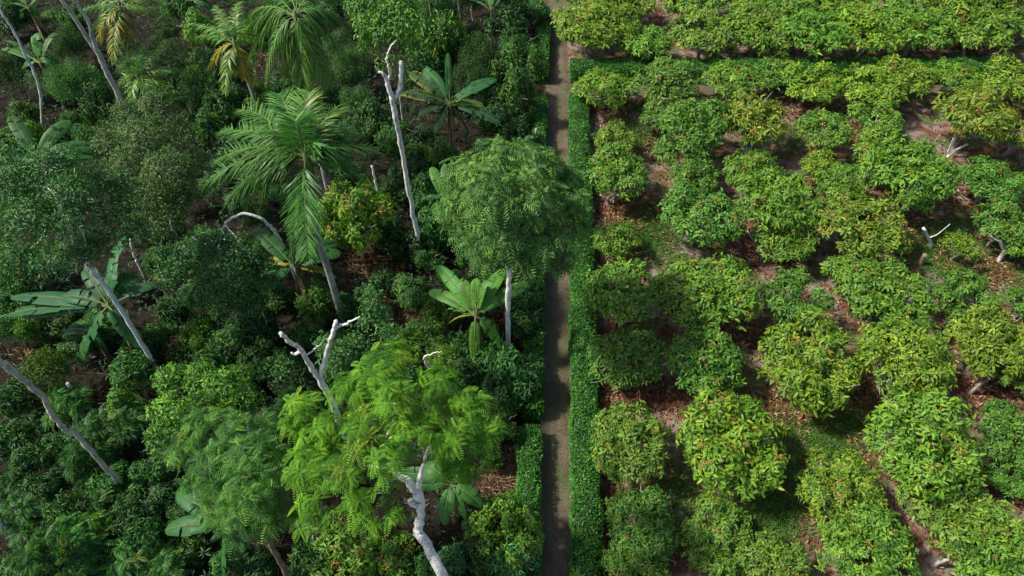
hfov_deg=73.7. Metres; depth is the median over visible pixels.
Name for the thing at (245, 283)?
leaved shrub
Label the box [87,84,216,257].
domed tree
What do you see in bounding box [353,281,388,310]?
feathery sapling
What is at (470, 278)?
shade shrub
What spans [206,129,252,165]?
shade shrub
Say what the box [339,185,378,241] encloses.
shade shrub
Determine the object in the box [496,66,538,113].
shade shrub
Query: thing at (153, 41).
fine leaved shrub
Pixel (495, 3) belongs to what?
banana plant
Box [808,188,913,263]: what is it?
cacao tree
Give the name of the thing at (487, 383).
shade shrub
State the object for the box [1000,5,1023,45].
cacao tree
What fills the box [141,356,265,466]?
leafy tree
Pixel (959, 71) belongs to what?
cacao tree
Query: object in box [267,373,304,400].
shade shrub
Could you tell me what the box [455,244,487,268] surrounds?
shade shrub
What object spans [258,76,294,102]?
shade shrub
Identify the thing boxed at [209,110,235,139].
shade shrub
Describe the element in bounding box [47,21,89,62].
fine leaved shrub
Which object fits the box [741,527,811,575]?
cacao tree
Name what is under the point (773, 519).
grass
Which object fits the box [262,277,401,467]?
pollarded tree
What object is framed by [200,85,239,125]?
shade shrub
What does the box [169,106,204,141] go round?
shade shrub
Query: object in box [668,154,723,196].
cacao tree
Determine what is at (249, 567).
shade shrub
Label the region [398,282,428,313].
shade shrub
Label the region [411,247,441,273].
shade shrub
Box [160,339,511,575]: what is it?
feathery tree
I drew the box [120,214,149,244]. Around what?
shade shrub
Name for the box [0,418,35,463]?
shade shrub
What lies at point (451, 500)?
banana plant
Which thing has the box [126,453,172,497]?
shade shrub
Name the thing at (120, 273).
shade shrub
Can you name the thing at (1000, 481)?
cacao tree
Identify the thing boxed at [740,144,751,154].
pruned trunk
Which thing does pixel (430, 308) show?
shade shrub
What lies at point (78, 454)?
feathery sapling
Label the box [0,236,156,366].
banana plant
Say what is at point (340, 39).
fine leaved shrub
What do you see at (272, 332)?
shade shrub
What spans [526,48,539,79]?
columnar sapling
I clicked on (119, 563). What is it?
feathery sapling
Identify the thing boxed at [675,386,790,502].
cacao tree
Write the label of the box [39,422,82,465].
shade shrub
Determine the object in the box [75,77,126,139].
shade shrub
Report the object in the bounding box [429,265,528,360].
banana plant
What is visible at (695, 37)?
cacao tree
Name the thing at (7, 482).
feathery sapling
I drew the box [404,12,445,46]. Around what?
shade shrub
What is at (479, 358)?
shade shrub
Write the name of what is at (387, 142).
shade shrub
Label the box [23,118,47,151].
shade shrub
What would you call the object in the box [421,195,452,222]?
shade shrub
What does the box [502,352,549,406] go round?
shade shrub
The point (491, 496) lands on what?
leaved shrub
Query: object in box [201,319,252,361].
shade shrub
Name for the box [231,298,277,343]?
shade shrub
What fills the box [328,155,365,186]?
shade shrub
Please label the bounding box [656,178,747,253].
cacao tree
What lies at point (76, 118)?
shade shrub
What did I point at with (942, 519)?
cacao tree
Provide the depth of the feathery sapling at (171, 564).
18.38 m
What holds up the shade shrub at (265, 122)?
on the ground at (918, 132)
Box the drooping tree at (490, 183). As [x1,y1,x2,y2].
[431,134,595,360]
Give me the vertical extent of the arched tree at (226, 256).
5.780 m
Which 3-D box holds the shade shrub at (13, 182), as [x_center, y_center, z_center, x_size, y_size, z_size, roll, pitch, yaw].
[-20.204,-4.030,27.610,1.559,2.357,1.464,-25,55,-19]
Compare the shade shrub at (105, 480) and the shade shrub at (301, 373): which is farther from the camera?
the shade shrub at (301, 373)
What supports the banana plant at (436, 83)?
on the ground at (918, 132)
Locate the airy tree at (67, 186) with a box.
[0,132,165,382]
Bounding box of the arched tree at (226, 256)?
[149,212,300,320]
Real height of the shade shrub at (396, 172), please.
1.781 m
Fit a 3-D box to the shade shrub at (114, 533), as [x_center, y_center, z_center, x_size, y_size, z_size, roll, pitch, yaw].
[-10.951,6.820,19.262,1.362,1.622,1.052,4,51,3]
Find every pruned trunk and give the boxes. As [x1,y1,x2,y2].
[600,194,615,205]
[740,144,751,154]
[747,230,772,262]
[918,253,927,265]
[922,224,949,248]
[931,558,950,567]
[946,138,967,157]
[969,377,990,395]
[991,236,1005,262]
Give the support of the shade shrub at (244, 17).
on the ground at (918, 132)
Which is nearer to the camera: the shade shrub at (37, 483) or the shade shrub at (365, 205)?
the shade shrub at (37, 483)
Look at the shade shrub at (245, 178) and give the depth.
27.62 m
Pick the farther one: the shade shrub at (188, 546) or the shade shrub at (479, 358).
the shade shrub at (479, 358)
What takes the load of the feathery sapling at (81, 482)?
on the ground at (918, 132)
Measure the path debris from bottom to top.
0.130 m
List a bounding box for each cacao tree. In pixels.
[305,505,386,575]
[308,178,396,258]
[348,525,420,575]
[468,488,544,570]
[550,0,637,57]
[553,0,588,6]
[571,65,639,111]
[579,256,665,327]
[585,141,650,202]
[586,324,666,391]
[586,399,671,488]
[587,0,658,27]
[590,119,639,157]
[590,218,642,258]
[600,540,671,575]
[603,484,681,565]
[616,19,675,60]
[626,55,705,105]
[638,98,682,132]
[651,131,713,179]
[653,252,768,331]
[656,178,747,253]
[657,0,723,15]
[657,96,732,154]
[660,321,748,399]
[663,6,744,58]
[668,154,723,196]
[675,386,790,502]
[679,492,754,575]
[701,57,771,99]
[712,0,771,12]
[718,1,801,57]
[721,90,790,149]
[722,147,784,198]
[729,165,829,234]
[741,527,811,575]
[750,219,820,265]
[752,55,802,92]
[752,306,867,418]
[758,265,835,330]
[765,0,829,16]
[779,60,846,105]
[780,6,857,59]
[794,106,857,151]
[794,448,888,549]
[798,147,843,184]
[799,444,830,470]
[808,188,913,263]
[813,497,922,575]
[814,0,871,16]
[815,162,871,200]
[819,251,896,301]
[830,4,906,58]
[837,62,911,110]
[839,254,941,352]
[847,96,906,137]
[850,122,906,179]
[857,316,959,401]
[859,129,965,214]
[862,387,987,502]
[867,0,924,14]
[877,53,941,101]
[879,2,963,55]
[886,230,916,254]
[894,454,1012,558]
[905,0,977,29]
[930,81,1023,149]
[932,264,1002,323]
[933,496,1023,575]
[934,56,986,93]
[937,2,1022,59]
[937,228,983,259]
[942,299,1023,379]
[955,155,1023,203]
[967,0,1023,21]
[967,197,1023,248]
[973,396,1023,469]
[979,52,1023,102]
[980,455,1023,499]
[989,349,1023,396]
[999,112,1023,156]
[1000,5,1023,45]
[1002,220,1023,258]
[1003,285,1023,319]
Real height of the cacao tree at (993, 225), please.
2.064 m
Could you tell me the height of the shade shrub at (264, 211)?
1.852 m
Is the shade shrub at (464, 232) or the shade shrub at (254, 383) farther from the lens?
the shade shrub at (464, 232)
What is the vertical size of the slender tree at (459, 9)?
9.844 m
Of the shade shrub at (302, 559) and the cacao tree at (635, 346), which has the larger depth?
the cacao tree at (635, 346)
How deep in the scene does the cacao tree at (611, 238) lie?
25.56 m
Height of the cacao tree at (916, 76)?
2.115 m
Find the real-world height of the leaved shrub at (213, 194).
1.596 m
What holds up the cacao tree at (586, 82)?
on the ground at (918, 132)
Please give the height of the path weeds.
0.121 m
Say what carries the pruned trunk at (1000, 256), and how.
on the ground at (918, 132)
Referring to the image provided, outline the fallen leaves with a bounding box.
[493,0,1023,575]
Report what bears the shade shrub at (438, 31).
on the ground at (918, 132)
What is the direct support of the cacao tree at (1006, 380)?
on the ground at (918, 132)
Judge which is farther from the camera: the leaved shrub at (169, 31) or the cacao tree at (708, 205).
the leaved shrub at (169, 31)
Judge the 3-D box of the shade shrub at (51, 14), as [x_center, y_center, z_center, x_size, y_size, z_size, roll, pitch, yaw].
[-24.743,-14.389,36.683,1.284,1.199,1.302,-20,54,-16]
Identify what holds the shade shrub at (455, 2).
on the ground at (918, 132)
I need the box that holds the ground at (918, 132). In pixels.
[0,0,1023,575]
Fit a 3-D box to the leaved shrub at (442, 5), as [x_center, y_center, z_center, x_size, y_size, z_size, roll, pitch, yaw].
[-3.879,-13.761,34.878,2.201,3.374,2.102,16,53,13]
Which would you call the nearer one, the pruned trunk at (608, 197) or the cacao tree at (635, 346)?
the cacao tree at (635, 346)
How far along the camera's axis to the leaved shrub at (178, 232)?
25.76 m
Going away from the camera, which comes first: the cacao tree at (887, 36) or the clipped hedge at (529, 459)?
the clipped hedge at (529, 459)
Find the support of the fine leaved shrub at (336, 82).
on the ground at (918, 132)
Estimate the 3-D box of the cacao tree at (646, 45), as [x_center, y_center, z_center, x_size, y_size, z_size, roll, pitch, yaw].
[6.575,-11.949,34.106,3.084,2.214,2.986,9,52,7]
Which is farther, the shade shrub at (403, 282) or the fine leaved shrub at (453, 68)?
the fine leaved shrub at (453, 68)
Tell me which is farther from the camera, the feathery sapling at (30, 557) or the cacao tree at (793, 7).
the cacao tree at (793, 7)
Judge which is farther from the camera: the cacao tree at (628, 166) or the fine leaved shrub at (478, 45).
the fine leaved shrub at (478, 45)
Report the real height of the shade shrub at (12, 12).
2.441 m
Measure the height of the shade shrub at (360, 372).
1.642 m
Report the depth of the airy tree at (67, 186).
16.96 m
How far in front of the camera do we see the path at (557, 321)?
23.11 m
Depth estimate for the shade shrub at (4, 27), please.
35.59 m
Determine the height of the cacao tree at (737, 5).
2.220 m
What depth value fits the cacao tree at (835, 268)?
24.21 m
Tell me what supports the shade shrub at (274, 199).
on the ground at (918, 132)
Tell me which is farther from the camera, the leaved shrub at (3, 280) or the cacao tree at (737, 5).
the cacao tree at (737, 5)
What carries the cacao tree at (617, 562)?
on the ground at (918, 132)
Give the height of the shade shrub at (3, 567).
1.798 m
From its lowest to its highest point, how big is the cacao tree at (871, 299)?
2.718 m
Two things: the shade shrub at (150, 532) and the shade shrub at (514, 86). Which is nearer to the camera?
the shade shrub at (150, 532)
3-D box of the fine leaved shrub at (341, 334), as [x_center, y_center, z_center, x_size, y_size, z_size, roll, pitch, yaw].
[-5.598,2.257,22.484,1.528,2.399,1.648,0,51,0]
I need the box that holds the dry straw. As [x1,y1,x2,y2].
[4,34,519,575]
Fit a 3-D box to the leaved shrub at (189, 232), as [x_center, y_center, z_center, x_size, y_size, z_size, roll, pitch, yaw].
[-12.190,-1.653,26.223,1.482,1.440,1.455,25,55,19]
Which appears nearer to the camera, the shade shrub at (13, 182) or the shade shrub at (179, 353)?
the shade shrub at (179, 353)
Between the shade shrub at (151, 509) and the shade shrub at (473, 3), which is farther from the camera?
the shade shrub at (473, 3)
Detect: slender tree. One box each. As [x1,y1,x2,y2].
[0,9,53,144]
[0,357,131,496]
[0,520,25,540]
[65,382,73,389]
[129,239,146,282]
[371,165,384,216]
[399,91,404,124]
[423,351,441,385]
[457,0,464,38]
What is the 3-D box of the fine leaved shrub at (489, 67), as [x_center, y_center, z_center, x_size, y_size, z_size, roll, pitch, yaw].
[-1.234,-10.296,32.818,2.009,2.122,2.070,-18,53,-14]
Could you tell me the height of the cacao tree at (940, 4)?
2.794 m
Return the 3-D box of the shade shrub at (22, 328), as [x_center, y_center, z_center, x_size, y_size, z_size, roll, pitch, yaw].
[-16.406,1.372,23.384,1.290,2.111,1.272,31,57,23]
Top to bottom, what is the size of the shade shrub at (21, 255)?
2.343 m
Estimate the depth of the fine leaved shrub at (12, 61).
31.71 m
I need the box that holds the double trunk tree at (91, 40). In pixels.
[60,0,162,176]
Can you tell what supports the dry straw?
on the ground at (918, 132)
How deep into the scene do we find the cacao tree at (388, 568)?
18.31 m
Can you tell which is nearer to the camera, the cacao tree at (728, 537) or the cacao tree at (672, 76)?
the cacao tree at (728, 537)
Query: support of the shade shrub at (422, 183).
on the ground at (918, 132)
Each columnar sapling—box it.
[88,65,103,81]
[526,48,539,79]
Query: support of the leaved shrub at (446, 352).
on the ground at (918, 132)
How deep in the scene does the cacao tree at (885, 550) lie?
17.99 m
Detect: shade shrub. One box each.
[0,0,35,36]
[0,16,32,37]
[0,125,20,149]
[0,167,29,199]
[0,241,39,275]
[0,280,35,313]
[0,375,41,421]
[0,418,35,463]
[0,549,40,575]
[5,99,46,125]
[6,441,54,480]
[8,305,45,344]
[10,274,54,299]
[15,464,71,501]
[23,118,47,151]
[27,312,83,346]
[38,9,60,30]
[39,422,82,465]
[39,488,92,537]
[55,2,100,51]
[55,109,100,139]
[56,324,101,359]
[69,121,113,161]
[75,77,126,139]
[85,460,129,503]
[93,508,139,545]
[98,386,147,415]
[100,346,159,395]
[107,494,168,541]
[114,338,164,363]
[116,268,133,284]
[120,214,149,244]
[121,512,171,556]
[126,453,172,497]
[140,242,179,277]
[140,319,170,357]
[141,478,188,523]
[147,445,188,481]
[153,290,196,325]
[158,0,196,25]
[160,339,204,371]
[162,308,197,338]
[163,65,202,114]
[165,504,195,534]
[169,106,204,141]
[170,533,203,567]
[174,313,219,354]
[179,6,223,56]
[180,63,225,91]
[192,107,231,146]
[192,338,236,383]
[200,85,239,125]
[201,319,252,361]
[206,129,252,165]
[206,545,241,575]
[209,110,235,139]
[211,55,237,85]
[224,187,252,218]
[227,82,254,121]
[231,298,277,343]
[232,334,275,383]
[235,544,278,575]
[236,12,260,43]
[236,359,272,390]
[237,120,273,145]
[238,160,273,192]
[241,195,272,230]
[243,79,278,120]
[244,316,286,349]
[256,279,294,312]
[257,177,299,204]
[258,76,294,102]
[258,406,298,444]
[260,346,304,385]
[262,95,294,126]
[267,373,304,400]
[268,383,323,427]
[276,361,319,389]
[286,318,325,349]
[286,535,344,575]
[287,75,323,115]
[293,208,312,233]
[294,277,338,317]
[304,303,336,327]
[314,0,346,34]
[314,225,343,242]
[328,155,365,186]
[331,292,358,321]
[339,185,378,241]
[340,0,376,30]
[345,360,376,386]
[352,97,391,140]
[359,172,386,197]
[368,267,396,294]
[373,113,410,137]
[373,124,408,164]
[373,211,404,253]
[376,323,419,367]
[378,175,413,207]
[385,346,430,384]
[387,158,418,190]
[387,222,431,262]
[387,272,426,307]
[396,139,437,171]
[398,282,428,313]
[401,313,448,365]
[403,47,444,102]
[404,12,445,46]
[405,552,447,575]
[406,123,442,151]
[409,169,440,211]
[410,34,457,68]
[411,207,452,252]
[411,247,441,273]
[415,4,470,64]
[418,156,440,179]
[419,293,463,328]
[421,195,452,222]
[425,136,460,171]
[435,537,469,575]
[438,268,462,293]
[441,327,469,362]
[445,356,484,391]
[446,0,467,18]
[448,373,485,396]
[453,214,480,247]
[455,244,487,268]
[461,340,491,382]
[462,517,480,541]
[463,0,486,20]
[466,264,491,285]
[466,319,499,344]
[466,541,500,575]
[470,439,504,470]
[476,102,510,137]
[478,333,531,385]
[480,84,507,108]
[480,370,519,411]
[482,4,528,41]
[485,386,521,419]
[486,45,527,84]
[487,106,529,138]
[487,527,541,575]
[489,407,519,445]
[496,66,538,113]
[498,32,539,57]
[500,282,542,314]
[502,119,536,145]
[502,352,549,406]
[503,260,533,282]
[505,303,544,342]
[511,96,538,125]
[517,0,553,29]
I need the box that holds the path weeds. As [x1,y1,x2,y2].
[540,1,570,573]
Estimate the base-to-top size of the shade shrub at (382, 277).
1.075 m
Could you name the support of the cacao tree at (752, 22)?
on the ground at (918, 132)
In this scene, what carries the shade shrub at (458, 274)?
on the ground at (918, 132)
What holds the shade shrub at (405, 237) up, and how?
on the ground at (918, 132)
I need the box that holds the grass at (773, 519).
[600,94,1023,575]
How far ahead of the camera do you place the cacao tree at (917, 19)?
33.59 m
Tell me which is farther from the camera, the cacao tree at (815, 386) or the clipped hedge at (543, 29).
the clipped hedge at (543, 29)
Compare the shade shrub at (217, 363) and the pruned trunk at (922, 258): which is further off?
the pruned trunk at (922, 258)
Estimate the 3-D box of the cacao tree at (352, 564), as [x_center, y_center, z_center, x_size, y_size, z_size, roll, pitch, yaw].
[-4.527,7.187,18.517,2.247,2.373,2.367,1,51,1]
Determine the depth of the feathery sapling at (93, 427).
20.78 m
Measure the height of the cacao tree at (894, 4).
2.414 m
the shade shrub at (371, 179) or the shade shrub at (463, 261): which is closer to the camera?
the shade shrub at (463, 261)
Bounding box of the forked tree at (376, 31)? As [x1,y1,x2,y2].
[342,0,423,251]
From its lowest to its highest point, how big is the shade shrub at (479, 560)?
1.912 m
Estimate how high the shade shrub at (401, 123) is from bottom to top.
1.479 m
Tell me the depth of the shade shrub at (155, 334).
22.92 m
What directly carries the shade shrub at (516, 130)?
on the ground at (918, 132)
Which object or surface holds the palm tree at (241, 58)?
on the ground at (918, 132)
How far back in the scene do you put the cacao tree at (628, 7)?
35.34 m
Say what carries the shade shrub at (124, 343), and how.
on the ground at (918, 132)
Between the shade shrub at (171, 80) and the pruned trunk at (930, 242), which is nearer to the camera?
the pruned trunk at (930, 242)
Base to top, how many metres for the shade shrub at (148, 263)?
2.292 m
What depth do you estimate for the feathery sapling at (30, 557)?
17.40 m
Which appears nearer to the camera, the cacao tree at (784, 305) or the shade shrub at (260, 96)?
the cacao tree at (784, 305)
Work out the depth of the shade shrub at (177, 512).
19.03 m
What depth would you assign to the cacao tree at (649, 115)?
30.55 m
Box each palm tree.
[77,0,174,83]
[112,27,176,104]
[185,1,271,123]
[202,86,387,323]
[233,0,355,198]
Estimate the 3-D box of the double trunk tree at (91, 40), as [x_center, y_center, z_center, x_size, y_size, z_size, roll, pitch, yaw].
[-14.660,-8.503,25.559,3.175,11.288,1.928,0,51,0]
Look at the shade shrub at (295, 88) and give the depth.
30.10 m
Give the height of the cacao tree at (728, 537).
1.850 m
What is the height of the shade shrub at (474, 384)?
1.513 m
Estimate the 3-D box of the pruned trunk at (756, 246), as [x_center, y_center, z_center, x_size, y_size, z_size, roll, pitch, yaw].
[9.484,-1.544,25.895,1.663,1.906,0.166,0,51,0]
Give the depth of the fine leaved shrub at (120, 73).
32.94 m
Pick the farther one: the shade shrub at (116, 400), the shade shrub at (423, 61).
the shade shrub at (423, 61)
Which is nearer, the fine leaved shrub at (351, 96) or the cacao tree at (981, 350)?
the cacao tree at (981, 350)
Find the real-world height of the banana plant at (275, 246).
4.014 m
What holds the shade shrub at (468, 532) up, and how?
on the ground at (918, 132)
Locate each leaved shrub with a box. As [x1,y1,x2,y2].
[0,51,30,98]
[0,257,25,292]
[0,304,30,344]
[14,344,76,403]
[20,52,85,99]
[41,52,110,109]
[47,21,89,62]
[81,539,112,575]
[115,56,153,82]
[131,221,170,246]
[140,34,164,62]
[149,37,193,76]
[151,213,191,242]
[154,22,180,44]
[162,180,197,213]
[170,67,216,111]
[174,224,210,259]
[179,46,217,73]
[194,177,222,206]
[229,274,263,297]
[261,0,300,13]
[314,81,345,122]
[317,327,365,377]
[319,26,360,63]
[320,64,360,90]
[330,45,370,86]
[336,82,378,118]
[337,113,373,144]
[368,305,394,330]
[416,0,455,19]
[425,341,460,370]
[442,45,466,80]
[452,26,499,71]
[452,53,494,116]
[476,52,503,81]
[483,493,506,518]
[496,0,530,16]
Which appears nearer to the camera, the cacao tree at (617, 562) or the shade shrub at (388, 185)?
the cacao tree at (617, 562)
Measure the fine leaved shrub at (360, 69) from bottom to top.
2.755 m
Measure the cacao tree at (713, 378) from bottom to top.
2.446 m
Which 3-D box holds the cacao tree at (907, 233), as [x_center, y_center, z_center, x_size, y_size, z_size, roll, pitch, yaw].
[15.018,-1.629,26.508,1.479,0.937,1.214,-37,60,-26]
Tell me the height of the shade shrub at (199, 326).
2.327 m
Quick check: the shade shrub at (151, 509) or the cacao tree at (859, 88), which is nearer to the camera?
the shade shrub at (151, 509)
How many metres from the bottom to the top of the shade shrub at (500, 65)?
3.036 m
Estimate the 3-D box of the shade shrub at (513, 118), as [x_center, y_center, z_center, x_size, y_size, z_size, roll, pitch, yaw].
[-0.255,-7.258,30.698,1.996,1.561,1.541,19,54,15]
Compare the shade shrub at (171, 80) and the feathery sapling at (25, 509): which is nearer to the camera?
the feathery sapling at (25, 509)
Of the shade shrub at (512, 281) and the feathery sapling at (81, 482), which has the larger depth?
the shade shrub at (512, 281)
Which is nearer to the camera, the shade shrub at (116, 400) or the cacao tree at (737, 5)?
the shade shrub at (116, 400)
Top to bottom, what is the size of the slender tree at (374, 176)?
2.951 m
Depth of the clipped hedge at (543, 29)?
34.74 m
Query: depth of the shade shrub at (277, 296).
24.20 m
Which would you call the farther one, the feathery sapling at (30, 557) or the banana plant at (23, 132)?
the banana plant at (23, 132)
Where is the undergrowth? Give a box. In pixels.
[0,0,534,575]
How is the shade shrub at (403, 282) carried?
on the ground at (918, 132)
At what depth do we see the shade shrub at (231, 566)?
18.47 m
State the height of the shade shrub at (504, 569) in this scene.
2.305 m
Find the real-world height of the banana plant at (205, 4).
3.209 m
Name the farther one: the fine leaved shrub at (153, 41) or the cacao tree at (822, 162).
the fine leaved shrub at (153, 41)
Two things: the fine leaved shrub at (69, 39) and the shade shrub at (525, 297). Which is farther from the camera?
the fine leaved shrub at (69, 39)
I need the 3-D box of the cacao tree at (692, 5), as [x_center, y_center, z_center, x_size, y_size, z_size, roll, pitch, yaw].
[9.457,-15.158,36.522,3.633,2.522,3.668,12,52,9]
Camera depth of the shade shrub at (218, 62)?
31.95 m
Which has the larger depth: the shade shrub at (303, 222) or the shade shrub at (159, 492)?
the shade shrub at (303, 222)
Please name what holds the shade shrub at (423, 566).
on the ground at (918, 132)
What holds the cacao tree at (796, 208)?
on the ground at (918, 132)
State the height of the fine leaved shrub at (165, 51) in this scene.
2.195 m
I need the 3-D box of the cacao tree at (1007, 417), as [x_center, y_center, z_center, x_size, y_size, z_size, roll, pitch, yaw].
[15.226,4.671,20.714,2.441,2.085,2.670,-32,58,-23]
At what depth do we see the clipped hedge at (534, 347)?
24.01 m
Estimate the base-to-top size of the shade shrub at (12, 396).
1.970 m
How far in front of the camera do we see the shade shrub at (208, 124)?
29.06 m
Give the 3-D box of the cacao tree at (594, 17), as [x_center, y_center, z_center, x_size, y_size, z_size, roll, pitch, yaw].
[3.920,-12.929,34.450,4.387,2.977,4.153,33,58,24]
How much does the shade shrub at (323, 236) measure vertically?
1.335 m
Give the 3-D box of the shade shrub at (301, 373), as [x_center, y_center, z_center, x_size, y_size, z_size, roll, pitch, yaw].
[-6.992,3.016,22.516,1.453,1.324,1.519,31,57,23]
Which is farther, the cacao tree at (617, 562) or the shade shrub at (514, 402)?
the shade shrub at (514, 402)
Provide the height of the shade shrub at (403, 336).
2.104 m
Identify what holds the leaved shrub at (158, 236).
on the ground at (918, 132)
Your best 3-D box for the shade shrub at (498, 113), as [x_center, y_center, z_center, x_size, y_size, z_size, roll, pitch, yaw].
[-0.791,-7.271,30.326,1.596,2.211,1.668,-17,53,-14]
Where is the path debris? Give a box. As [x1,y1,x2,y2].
[540,3,570,575]
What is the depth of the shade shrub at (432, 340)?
22.39 m
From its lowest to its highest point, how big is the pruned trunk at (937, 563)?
0.726 m
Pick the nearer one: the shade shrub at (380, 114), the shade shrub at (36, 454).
the shade shrub at (36, 454)
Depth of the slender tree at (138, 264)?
24.78 m
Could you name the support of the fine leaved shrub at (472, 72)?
on the ground at (918, 132)
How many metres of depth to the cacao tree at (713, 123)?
28.60 m
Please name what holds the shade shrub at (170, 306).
on the ground at (918, 132)
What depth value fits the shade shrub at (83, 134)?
28.96 m
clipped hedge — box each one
[514,423,543,575]
[520,90,548,421]
[533,7,551,83]
[567,92,606,575]
[568,55,1002,84]
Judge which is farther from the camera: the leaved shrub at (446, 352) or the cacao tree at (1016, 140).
the cacao tree at (1016, 140)
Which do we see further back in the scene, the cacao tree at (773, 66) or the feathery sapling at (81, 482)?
the cacao tree at (773, 66)
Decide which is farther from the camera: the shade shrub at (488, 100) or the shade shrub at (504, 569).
the shade shrub at (488, 100)
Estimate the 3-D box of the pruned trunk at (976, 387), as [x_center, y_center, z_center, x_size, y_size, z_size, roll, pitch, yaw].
[15.375,3.256,22.501,0.241,1.136,0.150,0,51,0]
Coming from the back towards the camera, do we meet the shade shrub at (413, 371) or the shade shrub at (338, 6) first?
the shade shrub at (338, 6)
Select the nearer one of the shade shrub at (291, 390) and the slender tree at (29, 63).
the shade shrub at (291, 390)
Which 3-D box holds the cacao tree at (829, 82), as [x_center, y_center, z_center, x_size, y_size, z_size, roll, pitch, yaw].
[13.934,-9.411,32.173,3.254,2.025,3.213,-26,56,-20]
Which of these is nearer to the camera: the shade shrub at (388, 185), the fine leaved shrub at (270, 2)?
the shade shrub at (388, 185)
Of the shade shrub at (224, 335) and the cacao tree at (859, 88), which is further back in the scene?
the cacao tree at (859, 88)
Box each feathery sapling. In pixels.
[0,467,36,500]
[0,489,56,549]
[3,521,89,575]
[7,398,49,442]
[40,380,93,431]
[43,508,115,575]
[55,433,119,486]
[62,402,129,461]
[64,455,114,494]
[70,308,116,352]
[80,485,141,533]
[95,535,168,575]
[100,400,154,447]
[141,537,191,575]
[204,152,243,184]
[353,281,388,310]
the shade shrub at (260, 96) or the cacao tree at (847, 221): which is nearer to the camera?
the cacao tree at (847, 221)
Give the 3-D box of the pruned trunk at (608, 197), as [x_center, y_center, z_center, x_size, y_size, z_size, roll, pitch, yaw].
[3.953,-3.653,28.345,0.693,0.773,0.180,0,51,0]
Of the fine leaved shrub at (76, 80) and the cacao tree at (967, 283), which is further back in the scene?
the fine leaved shrub at (76, 80)
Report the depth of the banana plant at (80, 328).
22.25 m
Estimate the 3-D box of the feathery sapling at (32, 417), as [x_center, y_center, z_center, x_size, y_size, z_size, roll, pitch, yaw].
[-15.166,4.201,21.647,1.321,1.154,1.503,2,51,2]
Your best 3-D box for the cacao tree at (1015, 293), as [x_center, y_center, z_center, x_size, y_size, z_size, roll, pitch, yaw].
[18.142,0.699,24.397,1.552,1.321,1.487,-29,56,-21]
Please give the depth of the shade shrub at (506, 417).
20.74 m
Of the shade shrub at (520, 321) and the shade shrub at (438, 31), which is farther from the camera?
the shade shrub at (438, 31)
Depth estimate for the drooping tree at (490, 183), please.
17.72 m
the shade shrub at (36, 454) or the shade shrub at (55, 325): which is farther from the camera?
the shade shrub at (55, 325)
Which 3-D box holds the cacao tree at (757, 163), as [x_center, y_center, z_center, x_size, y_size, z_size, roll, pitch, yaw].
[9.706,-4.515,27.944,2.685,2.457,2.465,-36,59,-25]
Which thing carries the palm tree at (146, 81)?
on the ground at (918, 132)
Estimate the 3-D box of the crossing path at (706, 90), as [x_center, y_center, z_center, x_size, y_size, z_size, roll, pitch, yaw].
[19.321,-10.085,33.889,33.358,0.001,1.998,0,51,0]
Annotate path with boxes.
[540,0,573,575]
[564,74,1022,95]
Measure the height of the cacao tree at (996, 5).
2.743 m
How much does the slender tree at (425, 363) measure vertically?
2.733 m
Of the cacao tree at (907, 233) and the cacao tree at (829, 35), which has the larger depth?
the cacao tree at (829, 35)
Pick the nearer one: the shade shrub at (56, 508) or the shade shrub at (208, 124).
the shade shrub at (56, 508)
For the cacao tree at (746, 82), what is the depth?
32.08 m
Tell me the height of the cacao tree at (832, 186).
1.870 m
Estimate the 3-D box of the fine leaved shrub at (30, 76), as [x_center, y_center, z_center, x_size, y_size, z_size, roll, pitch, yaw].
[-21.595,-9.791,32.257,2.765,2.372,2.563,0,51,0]
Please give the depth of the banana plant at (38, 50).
31.05 m
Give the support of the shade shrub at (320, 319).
on the ground at (918, 132)
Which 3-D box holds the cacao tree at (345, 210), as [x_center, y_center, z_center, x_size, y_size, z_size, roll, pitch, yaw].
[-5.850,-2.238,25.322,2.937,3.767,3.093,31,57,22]
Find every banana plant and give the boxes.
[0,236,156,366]
[1,33,67,107]
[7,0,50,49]
[7,116,97,208]
[59,324,115,367]
[155,0,254,44]
[165,490,257,575]
[252,228,340,319]
[400,53,499,151]
[401,461,483,524]
[421,163,454,242]
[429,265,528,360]
[470,0,507,45]
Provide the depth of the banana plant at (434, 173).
25.57 m
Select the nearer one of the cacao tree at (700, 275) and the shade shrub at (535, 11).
the cacao tree at (700, 275)
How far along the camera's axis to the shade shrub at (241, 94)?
30.57 m
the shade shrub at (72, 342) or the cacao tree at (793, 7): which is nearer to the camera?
the shade shrub at (72, 342)
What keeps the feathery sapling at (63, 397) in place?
on the ground at (918, 132)
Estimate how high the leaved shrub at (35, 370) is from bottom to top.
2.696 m
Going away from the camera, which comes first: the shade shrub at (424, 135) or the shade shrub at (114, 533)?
the shade shrub at (114, 533)
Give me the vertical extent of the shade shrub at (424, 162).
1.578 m
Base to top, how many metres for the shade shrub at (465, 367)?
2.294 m
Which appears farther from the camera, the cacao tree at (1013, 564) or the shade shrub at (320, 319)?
the shade shrub at (320, 319)
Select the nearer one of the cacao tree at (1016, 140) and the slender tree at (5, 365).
the slender tree at (5, 365)
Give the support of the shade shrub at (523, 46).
on the ground at (918, 132)
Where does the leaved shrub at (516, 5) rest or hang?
on the ground at (918, 132)
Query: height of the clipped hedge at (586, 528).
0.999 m

